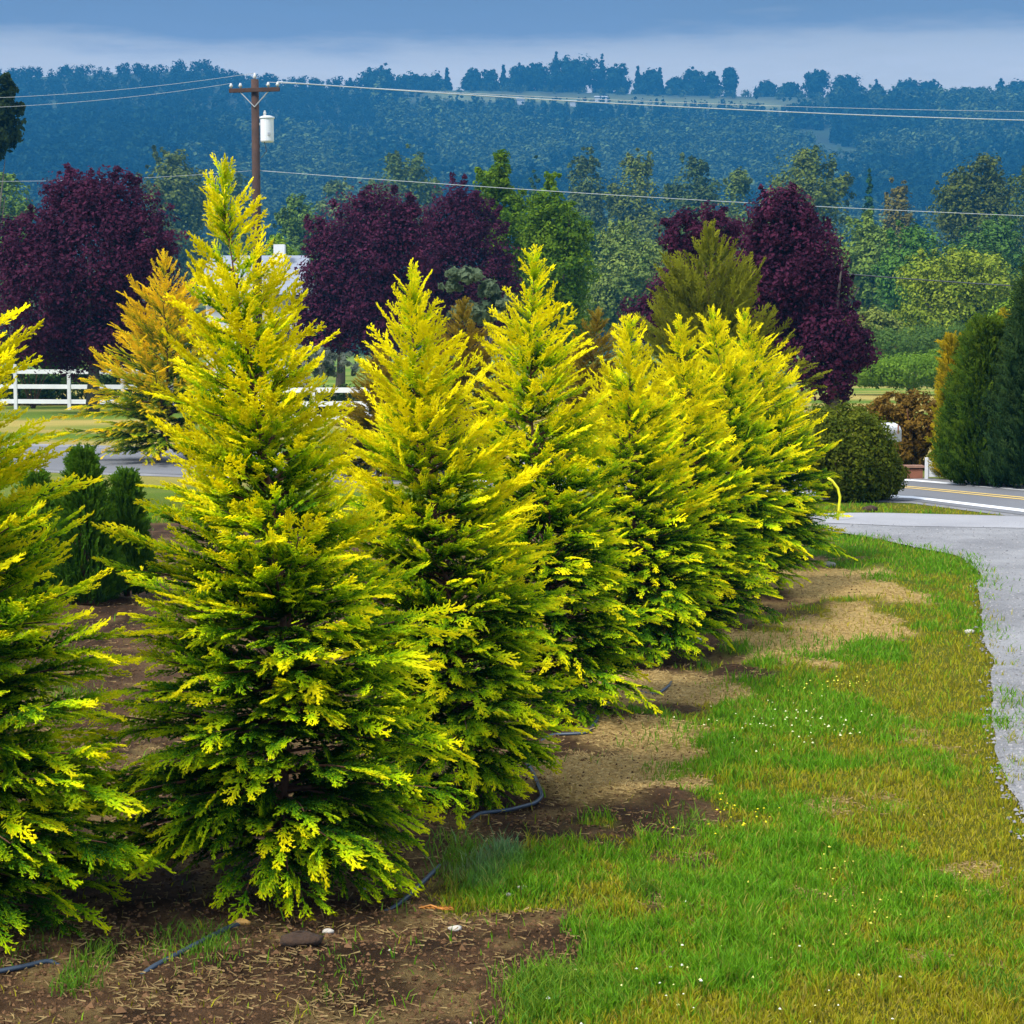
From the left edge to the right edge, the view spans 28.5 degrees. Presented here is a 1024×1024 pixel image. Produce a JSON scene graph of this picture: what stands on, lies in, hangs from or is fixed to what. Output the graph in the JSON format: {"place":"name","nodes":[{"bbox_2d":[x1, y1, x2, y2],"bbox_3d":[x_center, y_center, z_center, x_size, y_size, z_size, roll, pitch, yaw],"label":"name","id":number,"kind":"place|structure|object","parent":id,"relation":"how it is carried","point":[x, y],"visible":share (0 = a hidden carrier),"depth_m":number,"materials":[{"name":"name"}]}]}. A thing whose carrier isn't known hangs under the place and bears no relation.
{"place":"outdoors","nodes":[
{"label":"outdoors","id":0,"kind":"place"},
{"bbox_2d":[0,333,82,407],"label":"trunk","id":1,"kind":"object","parent":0,"point":[17,362],"visible":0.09,"depth_m":75.61,"materials":[{"name":"brown plant"}]},
{"bbox_2d":[197,244,315,395],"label":"house","id":2,"kind":"structure","parent":0,"point":[294,259],"depth_m":89.95,"materials":[{"name":"paint"}]},
{"bbox_2d":[0,499,1023,1023],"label":"grass","id":3,"kind":"structure","parent":0,"point":[736,945],"depth_m":9.24,"materials":[{"name":"plant"}]},
{"bbox_2d":[0,352,1023,1023],"bbox_3d":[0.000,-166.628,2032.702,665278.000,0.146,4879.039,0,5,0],"label":"ground","id":4,"kind":"structure","parent":0,"point":[158,530],"depth_m":9.94,"materials":[{"name":"soil"}]},
{"bbox_2d":[0,72,26,332],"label":"pine","id":5,"kind":"object","parent":4,"relation":"on","point":[11,135],"visible":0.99,"depth_m":108.39,"materials":[{"name":"green plant"}]},
{"bbox_2d":[0,172,36,334],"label":"tree","id":6,"kind":"object","parent":4,"relation":"on","point":[15,210],"visible":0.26,"depth_m":226.64,"materials":[{"name":"green plant"}]},
{"bbox_2d":[1,467,55,596],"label":"arborvitae","id":7,"kind":"object","parent":4,"relation":"on","point":[41,477],"visible":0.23,"depth_m":18.88,"materials":[{"name":"green plant"}]},
{"bbox_2d":[0,365,149,404],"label":"hedge shrub","id":8,"kind":"object","parent":4,"relation":"on","point":[60,393],"visible":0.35,"depth_m":79.35,"materials":[{"name":"green plant"}]},
{"bbox_2d":[40,442,133,603],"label":"arborvitae","id":9,"kind":"object","parent":4,"relation":"on","point":[77,566],"visible":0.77,"depth_m":18.46,"materials":[{"name":"green plant"}]},
{"bbox_2d":[0,302,175,953],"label":"golden cypress","id":10,"kind":"object","parent":4,"relation":"on","point":[22,826],"visible":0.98,"depth_m":8.05,"materials":[{"name":"yellow plant"}]},
{"bbox_2d":[0,364,176,409],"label":"rail fence","id":11,"kind":"object","parent":4,"relation":"on","point":[16,401],"visible":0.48,"depth_m":74.55,"materials":[{"name":"white paint"}]},
{"bbox_2d":[0,162,192,413],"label":"purple plum","id":12,"kind":"object","parent":4,"relation":"on","point":[85,205],"visible":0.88,"depth_m":68.78,"materials":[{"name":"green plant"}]},
{"bbox_2d":[106,466,160,596],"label":"arborvitae","id":13,"kind":"object","parent":4,"relation":"on","point":[125,491],"visible":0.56,"depth_m":19.08,"materials":[{"name":"green plant"}]},
{"bbox_2d":[51,249,253,464],"bbox_3d":[-7.211,-3.184,41.031,4.279,4.356,3.798,2,5,26],"label":"bronze cypress","id":14,"kind":"object","parent":4,"relation":"on","point":[135,433],"visible":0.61,"depth_m":40.65,"materials":[{"name":"yellow plant"}]},
{"bbox_2d":[132,145,222,353],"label":"tree","id":15,"kind":"object","parent":4,"relation":"on","point":[188,210],"visible":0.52,"depth_m":324.95,"materials":[{"name":"green plant"}]},
{"bbox_2d":[198,170,268,285],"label":"tree","id":16,"kind":"object","parent":4,"relation":"on","point":[236,192],"visible":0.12,"depth_m":394.74,"materials":[{"name":"green plant"}]},
{"bbox_2d":[9,152,478,924],"bbox_3d":[-1.147,0.056,8.862,2.017,3.222,1.646,0,5,0],"label":"golden cypress","id":17,"kind":"object","parent":4,"relation":"on","point":[271,582],"visible":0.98,"depth_m":8.62,"materials":[{"name":"yellow plant"}]},
{"bbox_2d":[229,73,279,384],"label":"utility pole","id":18,"kind":"object","parent":4,"relation":"on","point":[265,134],"visible":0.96,"depth_m":74.95,"materials":[{"name":"brown wood"}]},
{"bbox_2d":[260,170,1023,215],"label":"overhead wire","id":19,"kind":"object","parent":18,"relation":"attached to","point":[624,195],"visible":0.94,"depth_m":79.23,"materials":[{"name":"metal"}]},
{"bbox_2d":[270,82,1023,111],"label":"overhead wire","id":20,"kind":"object","parent":18,"relation":"attached to","point":[672,102],"visible":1,"depth_m":82.33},
{"bbox_2d":[277,81,1023,120],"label":"overhead wire","id":21,"kind":"object","parent":18,"relation":"attached to","point":[639,104],"visible":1,"depth_m":80.15,"materials":[{"name":"metal"}]},
{"bbox_2d":[262,232,299,254],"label":"tree","id":22,"kind":"object","parent":4,"relation":"on","point":[278,240],"visible":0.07,"depth_m":148.41,"materials":[{"name":"green plant"}]},
{"bbox_2d":[271,193,322,302],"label":"tree","id":23,"kind":"object","parent":4,"relation":"on","point":[292,230],"visible":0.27,"depth_m":237.13,"materials":[{"name":"green plant"}]},
{"bbox_2d":[280,930,323,947],"bbox_3d":[-0.815,1.667,7.838,0.159,0.070,0.118,2,5,21],"label":"rock","id":24,"kind":"object","parent":4,"relation":"on","point":[294,939],"visible":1,"depth_m":7.81,"materials":[{"name":"stone"}]},
{"bbox_2d":[287,344,359,387],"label":"grey shrub","id":25,"kind":"object","parent":4,"relation":"on","point":[327,367],"visible":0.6,"depth_m":71.55,"materials":[{"name":"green plant"}]},
{"bbox_2d":[313,177,355,279],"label":"tree","id":26,"kind":"object","parent":4,"relation":"on","point":[330,189],"visible":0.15,"depth_m":415.07,"materials":[{"name":"green plant"}]},
{"bbox_2d":[258,386,412,420],"bbox_3d":[-5.415,-3.385,63.068,5.103,1.094,0.120,0,5,0],"label":"rail fence","id":27,"kind":"object","parent":4,"relation":"on","point":[343,390],"visible":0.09,"depth_m":63.01,"materials":[{"name":"white paint"}]},
{"bbox_2d":[0,681,671,973],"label":"irrigation hose","id":28,"kind":"object","parent":4,"relation":"on","point":[425,879],"visible":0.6,"depth_m":8.90,"materials":[{"name":"rubber"}]},
{"bbox_2d":[279,383,411,414],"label":"hedge shrub","id":29,"kind":"object","parent":4,"relation":"on","point":[340,396],"visible":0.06,"depth_m":66.92,"materials":[{"name":"green plant"}]},
{"bbox_2d":[285,180,442,400],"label":"purple plum","id":30,"kind":"object","parent":4,"relation":"on","point":[345,296],"visible":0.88,"depth_m":82.69,"materials":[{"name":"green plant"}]},
{"bbox_2d":[328,342,432,480],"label":"bronze cypress","id":31,"kind":"object","parent":4,"relation":"on","point":[359,415],"visible":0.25,"depth_m":35.61,"materials":[{"name":"brown plant"}]},
{"bbox_2d":[355,143,445,355],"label":"tree","id":32,"kind":"object","parent":4,"relation":"on","point":[400,175],"visible":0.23,"depth_m":374.29,"materials":[{"name":"green plant"}]},
{"bbox_2d":[291,258,614,829],"bbox_3d":[-0.294,0.099,10.589,1.535,2.849,1.691,2,5,25],"label":"golden cypress","id":33,"kind":"object","parent":4,"relation":"on","point":[407,460],"visible":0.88,"depth_m":10.35,"materials":[{"name":"yellow plant"}]},
{"bbox_2d":[399,172,526,384],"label":"purple plum","id":34,"kind":"object","parent":4,"relation":"on","point":[457,225],"visible":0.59,"depth_m":86.56,"materials":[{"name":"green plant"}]},
{"bbox_2d":[438,265,514,385],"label":"weeping cedar","id":35,"kind":"object","parent":4,"relation":"on","point":[486,288],"visible":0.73,"depth_m":59.47,"materials":[{"name":"green plant"}]},
{"bbox_2d":[0,289,962,355],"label":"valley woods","id":36,"kind":"object","parent":4,"relation":"on","point":[201,307],"visible":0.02,"depth_m":438.78,"materials":[{"name":"plant"}]},
{"bbox_2d":[411,296,552,473],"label":"bronze cypress","id":37,"kind":"object","parent":4,"relation":"on","point":[461,307],"visible":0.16,"depth_m":36.20,"materials":[{"name":"brown plant"}]},
{"bbox_2d":[472,149,534,387],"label":"green conifer","id":38,"kind":"object","parent":4,"relation":"on","point":[512,213],"visible":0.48,"depth_m":93.71,"materials":[{"name":"green plant"}]},
{"bbox_2d":[0,548,1018,1023],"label":"straw","id":39,"kind":"object","parent":4,"relation":"on","point":[624,782],"visible":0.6,"depth_m":10.76,"materials":[{"name":"plant"}]},
{"bbox_2d":[0,671,1023,1023],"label":"weeds","id":40,"kind":"object","parent":4,"relation":"on","point":[564,973],"visible":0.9,"depth_m":7.73,"materials":[{"name":"green plant"}]},
{"bbox_2d":[438,244,674,730],"bbox_3d":[0.190,-0.200,12.986,1.477,3.050,1.716,-2,5,-22],"label":"golden cypress","id":41,"kind":"object","parent":4,"relation":"on","point":[559,513],"visible":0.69,"depth_m":12.76,"materials":[{"name":"yellow plant"}]},
{"bbox_2d":[515,171,604,393],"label":"tree","id":42,"kind":"object","parent":4,"relation":"on","point":[562,249],"visible":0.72,"depth_m":90.80,"materials":[{"name":"green plant"}]},
{"bbox_2d":[559,146,611,338],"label":"tree","id":43,"kind":"object","parent":4,"relation":"on","point":[590,203],"visible":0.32,"depth_m":355.34,"materials":[{"name":"green plant"}]},
{"bbox_2d":[534,306,647,476],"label":"bronze cypress","id":44,"kind":"object","parent":4,"relation":"on","point":[579,364],"visible":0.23,"depth_m":36.26,"materials":[{"name":"brown plant"}]},
{"bbox_2d":[566,210,616,361],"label":"tree","id":45,"kind":"object","parent":4,"relation":"on","point":[592,247],"visible":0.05,"depth_m":226.54,"materials":[{"name":"green plant"}]},
{"bbox_2d":[577,220,670,368],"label":"tree","id":46,"kind":"object","parent":4,"relation":"on","point":[630,277],"visible":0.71,"depth_m":186.90,"materials":[{"name":"green plant"}]},
{"bbox_2d":[600,147,670,356],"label":"tree","id":47,"kind":"object","parent":4,"relation":"on","point":[647,218],"visible":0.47,"depth_m":335.18,"materials":[{"name":"green plant"}]},
{"bbox_2d":[551,314,739,667],"bbox_3d":[1.005,-0.189,15.312,1.506,2.646,1.583,0,5,0],"label":"golden cypress","id":48,"kind":"object","parent":4,"relation":"on","point":[673,596],"visible":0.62,"depth_m":15.25,"materials":[{"name":"yellow plant"}]},
{"bbox_2d":[389,676,966,1023],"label":"clover flowers","id":49,"kind":"object","parent":4,"relation":"on","point":[700,979],"visible":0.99,"depth_m":9.73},
{"bbox_2d":[615,200,749,343],"bbox_3d":[5.250,-6.116,61.981,4.224,6.832,2.687,0,5,0],"label":"purple plum","id":50,"kind":"object","parent":4,"relation":"on","point":[694,226],"visible":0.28,"depth_m":61.20,"materials":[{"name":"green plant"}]},
{"bbox_2d":[658,152,720,234],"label":"tree","id":51,"kind":"object","parent":4,"relation":"on","point":[703,191],"visible":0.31,"depth_m":344.87,"materials":[{"name":"green plant"}]},
{"bbox_2d":[603,313,782,627],"bbox_3d":[1.480,-0.357,17.159,1.669,2.676,1.479,0,5,0],"label":"golden cypress","id":52,"kind":"object","parent":4,"relation":"on","point":[711,468],"visible":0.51,"depth_m":16.99,"materials":[{"name":"yellow plant"}]},
{"bbox_2d":[607,218,832,453],"bbox_3d":[4.441,-3.808,43.838,5.219,5.134,4.511,2,5,19],"label":"olive cypress","id":53,"kind":"object","parent":4,"relation":"on","point":[685,285],"visible":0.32,"depth_m":43.26,"materials":[{"name":"green plant"}]},
{"bbox_2d":[708,166,753,248],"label":"tree","id":54,"kind":"object","parent":4,"relation":"on","point":[740,183],"visible":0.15,"depth_m":325.88,"materials":[{"name":"green plant"}]},
{"bbox_2d":[672,303,814,598],"bbox_3d":[2.088,-0.608,19.442,1.667,2.795,1.720,0,5,0],"label":"golden cypress","id":55,"kind":"object","parent":4,"relation":"on","point":[751,448],"visible":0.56,"depth_m":19.20,"materials":[{"name":"yellow plant"}]},
{"bbox_2d":[701,307,857,570],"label":"golden cypress","id":56,"kind":"object","parent":4,"relation":"on","point":[803,477],"visible":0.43,"depth_m":21.59,"materials":[{"name":"yellow plant"}]},
{"bbox_2d":[714,181,883,412],"bbox_3d":[8.248,-5.891,57.763,4.914,7.097,2.845,0,5,0],"label":"purple plum","id":57,"kind":"object","parent":4,"relation":"on","point":[804,281],"visible":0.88,"depth_m":57.12,"materials":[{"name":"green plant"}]},
{"bbox_2d":[752,144,855,358],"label":"tree","id":58,"kind":"object","parent":4,"relation":"on","point":[825,195],"visible":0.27,"depth_m":294.37,"materials":[{"name":"green plant"}]},
{"bbox_2d":[793,397,910,501],"bbox_3d":[5.197,-0.959,30.853,1.905,1.614,1.450,0,5,0],"label":"round shrub","id":59,"kind":"object","parent":4,"relation":"on","point":[865,466],"visible":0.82,"depth_m":30.52,"materials":[{"name":"green plant"}]},
{"bbox_2d":[824,208,900,315],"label":"tree","id":60,"kind":"object","parent":4,"relation":"on","point":[864,255],"visible":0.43,"depth_m":196.58,"materials":[{"name":"green plant"}]},
{"bbox_2d":[860,168,874,306],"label":"conifer","id":61,"kind":"object","parent":4,"relation":"on","point":[869,202],"visible":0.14,"depth_m":277.04,"materials":[{"name":"green plant"}]},
{"bbox_2d":[842,304,905,384],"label":"tree","id":62,"kind":"object","parent":4,"relation":"on","point":[873,316],"visible":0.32,"depth_m":118.30,"materials":[{"name":"green plant"}]},
{"bbox_2d":[845,348,942,392],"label":"verge shrub","id":63,"kind":"object","parent":4,"relation":"on","point":[885,371],"visible":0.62,"depth_m":94.45,"materials":[{"name":"green plant"}]},
{"bbox_2d":[853,388,937,468],"bbox_3d":[7.428,-1.575,38.444,2.075,1.586,1.100,0,5,0],"label":"rust shrub","id":64,"kind":"object","parent":4,"relation":"on","point":[914,449],"visible":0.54,"depth_m":38.21,"materials":[{"name":"brown plant"}]},
{"bbox_2d":[879,176,921,310],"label":"tree","id":65,"kind":"object","parent":4,"relation":"on","point":[899,193],"visible":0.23,"depth_m":286.49,"materials":[{"name":"green plant"}]},
{"bbox_2d":[867,219,946,355],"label":"tree","id":66,"kind":"object","parent":4,"relation":"on","point":[915,238],"visible":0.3,"depth_m":182.86,"materials":[{"name":"green plant"}]},
{"bbox_2d":[864,317,966,367],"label":"verge shrub","id":67,"kind":"object","parent":4,"relation":"on","point":[922,342],"visible":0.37,"depth_m":115.41,"materials":[{"name":"green plant"}]},
{"bbox_2d":[923,330,963,477],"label":"golden column conifer","id":68,"kind":"object","parent":4,"relation":"on","point":[948,344],"visible":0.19,"depth_m":35.67,"materials":[{"name":"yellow plant"}]},
{"bbox_2d":[890,245,1022,335],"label":"tree","id":69,"kind":"object","parent":4,"relation":"on","point":[948,304],"visible":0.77,"depth_m":132.92,"materials":[{"name":"green plant"}]},
{"bbox_2d":[924,152,1019,263],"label":"tree","id":70,"kind":"object","parent":4,"relation":"on","point":[955,221],"visible":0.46,"depth_m":265.77,"materials":[{"name":"green plant"}]},
{"bbox_2d":[927,312,1022,484],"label":"arborvitae","id":71,"kind":"object","parent":4,"relation":"on","point":[956,453],"visible":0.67,"depth_m":33.95,"materials":[{"name":"green plant"}]},
{"bbox_2d":[942,212,1023,306],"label":"tree","id":72,"kind":"object","parent":4,"relation":"on","point":[999,239],"visible":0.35,"depth_m":187.24,"materials":[{"name":"green plant"}]},
{"bbox_2d":[970,253,1023,487],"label":"spruce","id":73,"kind":"object","parent":4,"relation":"on","point":[1005,405],"visible":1,"depth_m":33.24,"materials":[{"name":"green plant"}]},
{"bbox_2d":[993,165,1023,293],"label":"tree","id":74,"kind":"object","parent":4,"relation":"on","point":[1017,211],"visible":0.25,"depth_m":262.12,"materials":[{"name":"green plant"}]},
{"bbox_2d":[0,0,1023,96],"label":"sky","id":75,"kind":"structure","parent":0,"point":[955,43],"materials":[{"name":"blue"}]},
{"bbox_2d":[3,446,1023,514],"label":"road","id":76,"kind":"structure","parent":0,"point":[161,466],"depth_m":33.99,"materials":[{"name":"asphalt"}]},
{"bbox_2d":[477,480,1023,511],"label":"edge line","id":77,"kind":"object","parent":76,"relation":"on","point":[980,505],"visible":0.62,"depth_m":30.39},
{"bbox_2d":[7,443,1023,515],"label":"road shoulder","id":78,"kind":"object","parent":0,"point":[882,500],"visible":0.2,"depth_m":34.81},
{"bbox_2d":[15,70,1023,352],"bbox_3d":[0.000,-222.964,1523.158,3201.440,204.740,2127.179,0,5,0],"label":"hills","id":79,"kind":"structure","parent":0,"point":[823,136],"depth_m":1446.69,"materials":[{"name":"plant"}]},
{"bbox_2d":[354,65,398,88],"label":"ridge tree","id":80,"kind":"object","parent":79,"relation":"on","point":[368,75],"visible":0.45,"depth_m":1483.94,"materials":[{"name":"blue plant"}]},
{"bbox_2d":[395,70,425,89],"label":"ridge tree","id":81,"kind":"object","parent":79,"relation":"on","point":[405,79],"visible":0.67,"depth_m":1485.78,"materials":[{"name":"blue plant"}]},
{"bbox_2d":[415,70,446,89],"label":"ridge tree","id":82,"kind":"object","parent":79,"relation":"on","point":[427,81],"visible":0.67,"depth_m":1485.77,"materials":[{"name":"blue plant"}]},
{"bbox_2d":[461,67,482,90],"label":"ridge tree","id":83,"kind":"object","parent":79,"relation":"on","point":[471,78],"visible":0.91,"depth_m":1488.46,"materials":[{"name":"blue plant"}]},
{"bbox_2d":[478,69,499,90],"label":"ridge tree","id":84,"kind":"object","parent":79,"relation":"on","point":[489,76],"visible":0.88,"depth_m":1489.38,"materials":[{"name":"blue plant"}]},
{"bbox_2d":[0,58,1023,301],"bbox_3d":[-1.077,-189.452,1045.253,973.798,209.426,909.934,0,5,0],"label":"hillside forest","id":85,"kind":"object","parent":79,"relation":"on","point":[920,156],"visible":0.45,"depth_m":1235.92,"materials":[{"name":"plant"}]},
{"bbox_2d":[508,62,532,90],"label":"ridge tree","id":86,"kind":"object","parent":79,"relation":"on","point":[517,78],"visible":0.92,"depth_m":1488.12,"materials":[{"name":"blue plant"}]},
{"bbox_2d":[524,62,551,90],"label":"ridge tree","id":87,"kind":"object","parent":79,"relation":"on","point":[536,76],"visible":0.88,"depth_m":1487.30,"materials":[{"name":"blue plant"}]},
{"bbox_2d":[543,54,582,91],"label":"ridge tree","id":88,"kind":"object","parent":79,"relation":"on","point":[565,65],"visible":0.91,"depth_m":1485.99,"materials":[{"name":"blue plant"}]},
{"bbox_2d":[564,54,604,92],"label":"ridge tree","id":89,"kind":"object","parent":79,"relation":"on","point":[585,73],"visible":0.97,"depth_m":1485.15,"materials":[{"name":"blue plant"}]},
{"bbox_2d":[603,63,632,93],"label":"ridge tree","id":90,"kind":"object","parent":79,"relation":"on","point":[615,79],"visible":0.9,"depth_m":1487.09,"materials":[{"name":"blue plant"}]},
{"bbox_2d":[637,67,663,94],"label":"ridge tree","id":91,"kind":"object","parent":79,"relation":"on","point":[649,78],"visible":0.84,"depth_m":1485.01,"materials":[{"name":"blue plant"}]},
{"bbox_2d":[662,76,685,94],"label":"ridge tree","id":92,"kind":"object","parent":79,"relation":"on","point":[674,83],"visible":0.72,"depth_m":1484.51,"materials":[{"name":"blue plant"}]},
{"bbox_2d":[680,66,708,95],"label":"ridge tree","id":93,"kind":"object","parent":79,"relation":"on","point":[696,78],"visible":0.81,"depth_m":1482.84,"materials":[{"name":"blue plant"}]},
{"bbox_2d":[703,71,722,95],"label":"ridge tree","id":94,"kind":"object","parent":79,"relation":"on","point":[712,79],"visible":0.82,"depth_m":1482.79,"materials":[{"name":"blue plant"}]},
{"bbox_2d":[720,67,738,94],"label":"ridge tree","id":95,"kind":"object","parent":79,"relation":"on","point":[730,82],"visible":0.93,"depth_m":1480.95,"materials":[{"name":"blue plant"}]},
{"bbox_2d":[753,79,776,96],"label":"ridge tree","id":96,"kind":"object","parent":79,"relation":"on","point":[765,87],"visible":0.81,"depth_m":1477.24,"materials":[{"name":"blue plant"}]},
{"bbox_2d":[776,82,803,96],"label":"ridge tree","id":97,"kind":"object","parent":79,"relation":"on","point":[788,88],"visible":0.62,"depth_m":1473.77,"materials":[{"name":"blue plant"}]},
{"bbox_2d":[801,68,830,96],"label":"ridge tree","id":98,"kind":"object","parent":79,"relation":"on","point":[816,81],"visible":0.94,"depth_m":1472.04,"materials":[{"name":"blue plant"}]},
{"bbox_2d":[829,73,867,95],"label":"ridge tree","id":99,"kind":"object","parent":79,"relation":"on","point":[848,83],"visible":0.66,"depth_m":1468.01,"materials":[{"name":"blue plant"}]},
{"bbox_2d":[891,77,918,93],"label":"ridge tree","id":100,"kind":"object","parent":79,"relation":"on","point":[910,83],"visible":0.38,"depth_m":1462.90,"materials":[{"name":"blue plant"}]},
{"bbox_2d":[806,513,1023,809],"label":"driveway","id":101,"kind":"structure","parent":0,"point":[1001,561],"depth_m":20.20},
{"bbox_2d":[819,521,1023,868],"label":"gravel stones","id":102,"kind":"object","parent":101,"relation":"on","point":[1008,762],"visible":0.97,"depth_m":14.28,"materials":[{"name":"gravel"}]},
{"bbox_2d":[825,513,1023,527],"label":"driveway apron","id":103,"kind":"object","parent":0,"point":[909,519],"visible":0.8,"depth_m":27.25,"materials":[{"name":"concrete"}]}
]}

